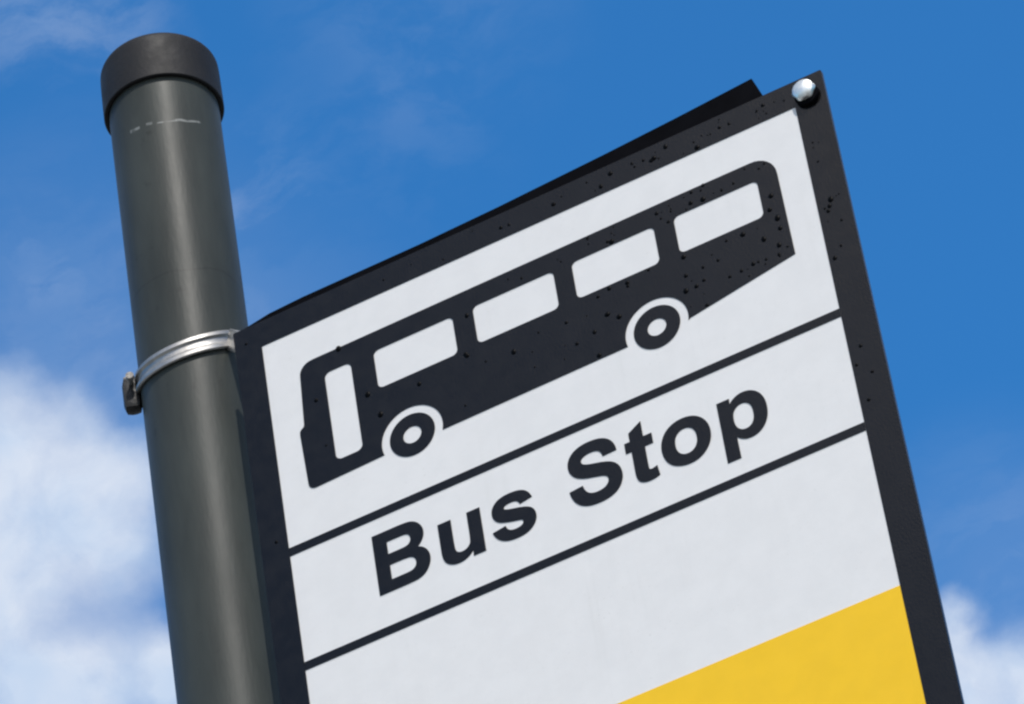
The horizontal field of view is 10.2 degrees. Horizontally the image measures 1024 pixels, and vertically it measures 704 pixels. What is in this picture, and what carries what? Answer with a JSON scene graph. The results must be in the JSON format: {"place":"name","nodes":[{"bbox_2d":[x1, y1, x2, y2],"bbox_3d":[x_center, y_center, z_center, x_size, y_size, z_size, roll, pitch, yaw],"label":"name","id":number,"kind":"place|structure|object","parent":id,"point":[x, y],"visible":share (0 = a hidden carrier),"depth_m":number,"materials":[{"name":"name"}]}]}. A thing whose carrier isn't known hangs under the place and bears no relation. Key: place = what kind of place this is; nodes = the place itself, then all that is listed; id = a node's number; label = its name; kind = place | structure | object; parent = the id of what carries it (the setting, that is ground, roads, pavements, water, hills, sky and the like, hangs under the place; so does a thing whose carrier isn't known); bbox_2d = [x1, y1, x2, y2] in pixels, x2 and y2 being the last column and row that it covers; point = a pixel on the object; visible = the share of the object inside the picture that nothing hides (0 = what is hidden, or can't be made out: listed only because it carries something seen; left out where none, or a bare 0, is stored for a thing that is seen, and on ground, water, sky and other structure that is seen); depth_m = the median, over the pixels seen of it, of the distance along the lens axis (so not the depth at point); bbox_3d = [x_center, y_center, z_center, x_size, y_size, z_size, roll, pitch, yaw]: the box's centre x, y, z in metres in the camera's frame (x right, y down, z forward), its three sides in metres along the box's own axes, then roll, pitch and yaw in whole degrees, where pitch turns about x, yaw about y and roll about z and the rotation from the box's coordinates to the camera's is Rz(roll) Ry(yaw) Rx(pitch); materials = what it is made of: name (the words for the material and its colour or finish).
{"place":"outdoors","nodes":[
{"label":"outdoors","id":0,"kind":"place"},
{"bbox_2d":[0,0,1023,703],"label":"sky","id":1,"kind":"structure","parent":0,"point":[357,134],"materials":[{"name":"blue"}]},
{"bbox_2d":[100,32,964,703],"bbox_3d":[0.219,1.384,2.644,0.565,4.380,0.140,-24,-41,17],"label":"bus stop","id":2,"kind":"object","parent":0,"point":[620,424],"visible":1,"depth_m":3.68,"materials":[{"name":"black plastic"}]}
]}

